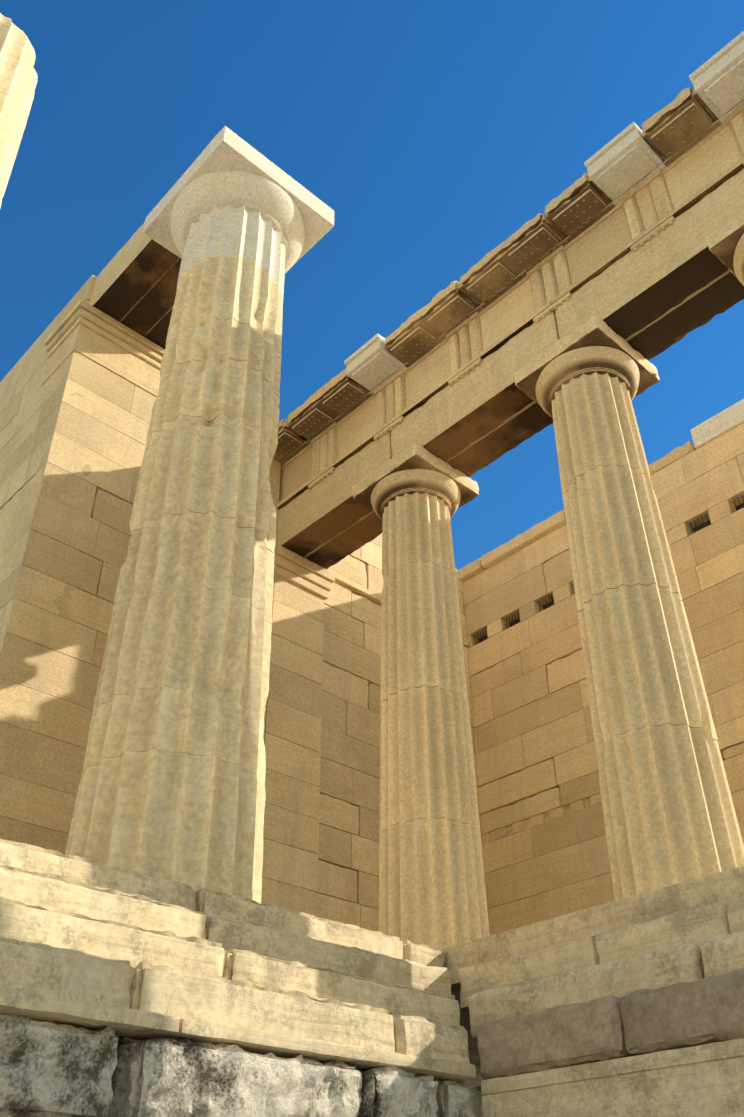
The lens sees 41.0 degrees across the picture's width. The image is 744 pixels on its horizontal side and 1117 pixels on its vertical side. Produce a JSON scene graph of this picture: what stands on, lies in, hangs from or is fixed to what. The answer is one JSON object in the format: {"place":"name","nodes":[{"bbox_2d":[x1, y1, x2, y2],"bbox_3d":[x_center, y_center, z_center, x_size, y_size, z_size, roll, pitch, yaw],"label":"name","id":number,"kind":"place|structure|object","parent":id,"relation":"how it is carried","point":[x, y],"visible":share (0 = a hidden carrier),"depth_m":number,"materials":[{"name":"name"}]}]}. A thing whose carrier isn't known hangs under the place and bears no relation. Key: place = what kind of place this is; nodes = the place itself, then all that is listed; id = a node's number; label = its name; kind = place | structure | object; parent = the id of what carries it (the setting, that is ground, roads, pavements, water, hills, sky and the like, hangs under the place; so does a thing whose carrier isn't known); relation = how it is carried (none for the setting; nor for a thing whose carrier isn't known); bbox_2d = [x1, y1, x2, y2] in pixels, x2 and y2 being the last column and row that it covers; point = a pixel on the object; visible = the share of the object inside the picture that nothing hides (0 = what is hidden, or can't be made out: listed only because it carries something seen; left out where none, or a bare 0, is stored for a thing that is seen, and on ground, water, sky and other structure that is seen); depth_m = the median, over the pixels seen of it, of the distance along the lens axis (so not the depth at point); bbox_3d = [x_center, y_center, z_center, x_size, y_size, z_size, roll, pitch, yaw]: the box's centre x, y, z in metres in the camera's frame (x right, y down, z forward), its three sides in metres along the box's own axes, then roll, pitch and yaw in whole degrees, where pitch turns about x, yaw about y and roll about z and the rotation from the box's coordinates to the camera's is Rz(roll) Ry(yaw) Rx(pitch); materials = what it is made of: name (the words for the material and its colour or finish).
{"place":"outdoors","nodes":[
{"label":"outdoors","id":0,"kind":"place"},
{"bbox_2d":[0,274,108,822],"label":"wall","id":1,"kind":"structure","parent":0,"point":[24,393],"depth_m":12.78,"materials":[{"name":"beige stone"}]},
{"bbox_2d":[0,351,156,854],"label":"wall","id":2,"kind":"structure","parent":0,"point":[65,672],"depth_m":11.54,"materials":[{"name":"beige stone"}]},
{"bbox_2d":[41,299,164,396],"bbox_3d":[-3.302,-2.460,14.672,2.960,0.856,1.020,28,-45,-34],"label":"pilaster capital","id":3,"kind":"object","parent":2,"relation":"on","point":[98,336],"visible":0.46,"depth_m":13.99,"materials":[{"name":"beige stone"}]},
{"bbox_2d":[90,222,181,348],"bbox_3d":[-2.710,-4.062,13.839,1.273,0.751,3.602,28,-45,-34],"label":"central architrave","id":4,"kind":"object","parent":3,"relation":"on","point":[135,286],"visible":0.27,"depth_m":13.76,"materials":[{"name":"beige stone"}]},
{"bbox_2d":[0,0,743,569],"label":"sky","id":5,"kind":"structure","parent":0,"point":[431,131],"materials":[{"name":"blue"}]},
{"bbox_2d":[317,533,484,931],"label":"wing wall","id":6,"kind":"structure","parent":0,"point":[348,858],"depth_m":13.02,"materials":[{"name":"stone"}]},
{"bbox_2d":[327,569,468,646],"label":"wall molding","id":7,"kind":"structure","parent":6,"relation":"attached to","point":[358,588],"depth_m":14.49,"materials":[{"name":"beige stone"}]},
{"bbox_2d":[489,798,591,841],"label":"wall socket backs","id":8,"kind":"object","parent":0,"point":[567,809],"visible":0.23,"depth_m":13.36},
{"bbox_2d":[458,423,743,934],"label":"wing wall","id":9,"kind":"structure","parent":0,"point":[535,754],"depth_m":13.59,"materials":[{"name":"beige stone"}]},
{"bbox_2d":[474,495,743,644],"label":"beam holes","id":10,"kind":"object","parent":9,"relation":"in","point":[694,530],"visible":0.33,"depth_m":14.99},
{"bbox_2d":[648,441,696,475],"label":"wall top blocks","id":11,"kind":"structure","parent":9,"relation":"on","point":[677,453],"depth_m":14.18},
{"bbox_2d":[690,399,743,448],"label":"coping block","id":12,"kind":"structure","parent":9,"relation":"on","point":[718,425],"depth_m":13.74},
{"bbox_2d":[706,210,743,285],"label":"column capital","id":13,"kind":"object","parent":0,"point":[725,242],"visible":1,"depth_m":9.38,"materials":[{"name":"beige stone"}]},
{"bbox_3d":[-3.088,4.954,5.798,17.100,3.150,27.600,28,-45,-34],"label":"foundation","id":14,"kind":"object","parent":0,"visible":0},
{"bbox_2d":[0,838,743,1085],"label":"steps","id":15,"kind":"structure","parent":14,"relation":"on","point":[77,928],"depth_m":6.24,"materials":[{"name":"beige stone"}]},
{"bbox_2d":[379,492,489,948],"bbox_3d":[0.564,1.624,10.665,1.036,5.387,1.036,28,-45,-34],"label":"column shaft","id":16,"kind":"object","parent":15,"relation":"on","point":[432,891],"visible":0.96,"depth_m":10.03,"materials":[{"name":"beige stone"}]},
{"bbox_2d":[352,443,478,520],"bbox_3d":[0.543,-0.751,12.374,1.154,0.466,1.154,28,-45,-34],"label":"column capital","id":17,"kind":"object","parent":16,"relation":"on","point":[414,468],"visible":0.69,"depth_m":12.02,"materials":[{"name":"beige stone"}]},
{"bbox_2d":[551,372,743,900],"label":"column shaft","id":18,"kind":"object","parent":15,"relation":"on","point":[669,815],"visible":0.98,"depth_m":8.38,"materials":[{"name":"beige stone"}]},
{"bbox_2d":[513,315,659,417],"bbox_3d":[2.342,-1.892,10.813,1.155,0.467,1.155,28,-45,-34],"label":"column capital","id":19,"kind":"object","parent":18,"relation":"on","point":[592,345],"visible":0.65,"depth_m":10.46,"materials":[{"name":"beige stone"}]},
{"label":"stylobate paving","id":20,"kind":"structure","parent":15,"relation":"on","visible":0},
{"bbox_2d":[0,13,37,206],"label":"broken column","id":21,"kind":"structure","parent":20,"relation":"on","point":[18,78],"depth_m":9.98,"materials":[{"name":"stone"}]},
{"bbox_2d":[65,253,282,903],"bbox_3d":[-1.649,-0.182,9.681,1.532,7.200,1.531,28,-45,-34],"label":"column shaft","id":22,"kind":"object","parent":20,"relation":"on","point":[171,785],"visible":0.96,"depth_m":8.52,"materials":[{"name":"beige stone"}]},
{"bbox_2d":[177,204,284,294],"bbox_3d":[-1.682,-3.491,12.062,1.244,0.946,1.244,28,-45,-34],"label":"column shaft top","id":23,"kind":"object","parent":22,"relation":"on","point":[244,232],"visible":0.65,"depth_m":11.67,"materials":[{"name":"beige stone"}]},
{"bbox_2d":[143,126,333,272],"bbox_3d":[-1.689,-4.141,12.533,1.720,0.660,1.720,28,-45,-34],"label":"column capital","id":24,"kind":"object","parent":23,"relation":"on","point":[227,167],"visible":0.56,"depth_m":12.03,"materials":[{"name":"beige stone"}]},
{"bbox_2d":[263,393,280,740],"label":"junction wall","id":25,"kind":"structure","parent":20,"relation":"on","point":[274,474],"depth_m":14.17,"materials":[{"name":"stone"}]},
{"bbox_2d":[261,575,323,916],"bbox_3d":[-1.300,2.801,12.305,0.882,5.422,1.006,28,-45,-34],"label":"pilaster","id":26,"kind":"object","parent":20,"relation":"on","point":[292,741],"visible":0.44,"depth_m":12.17,"materials":[{"name":"stone"}]},
{"bbox_2d":[274,543,334,600],"bbox_3d":[-1.288,0.408,13.983,1.080,0.426,1.100,28,-45,-34],"label":"pilaster capital","id":27,"kind":"object","parent":26,"relation":"on","point":[303,572],"visible":0.4,"depth_m":13.65,"materials":[{"name":"beige stone"}]},
{"bbox_2d":[276,157,743,568],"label":"architrave","id":28,"kind":"object","parent":26,"relation":"on","point":[674,283],"visible":0.58,"depth_m":11.30,"materials":[{"name":"beige stone"}]},
{"bbox_2d":[279,103,743,501],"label":"frieze","id":29,"kind":"object","parent":28,"relation":"on","point":[652,199],"visible":0.73,"depth_m":11.56,"materials":[{"name":"beige stone"}]},
{"bbox_2d":[273,87,720,465],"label":"wing cornice","id":30,"kind":"structure","parent":29,"relation":"on","point":[685,120],"depth_m":11.79,"materials":[{"name":"beige stone"}]},
{"bbox_2d":[344,31,743,394],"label":"cornice blocks","id":31,"kind":"object","parent":29,"relation":"on","point":[624,162],"visible":0.81,"depth_m":10.62,"materials":[{"name":"beige stone"}]},
{"label":"ground","id":32,"kind":"structure","parent":0,"visible":0},
{"bbox_2d":[0,1014,482,1116],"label":"foundation wall","id":33,"kind":"structure","parent":32,"relation":"on","point":[48,1068],"depth_m":4.93,"materials":[{"name":"grey stone"}]},
{"bbox_2d":[0,989,475,1079],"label":"stone ledge","id":34,"kind":"object","parent":33,"relation":"on","point":[129,1021],"visible":0.6,"depth_m":5.15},
{"bbox_2d":[481,1038,743,1116],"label":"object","id":35,"kind":"object","parent":33,"relation":"on","point":[705,1080],"visible":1,"depth_m":5.45,"materials":[{"name":"stone"}]},
{"bbox_2d":[476,968,743,1078],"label":"eleusinian krepis step","id":36,"kind":"object","parent":35,"relation":"on","point":[702,1011],"visible":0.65,"depth_m":5.71,"materials":[{"name":"grey stone"}]}
]}

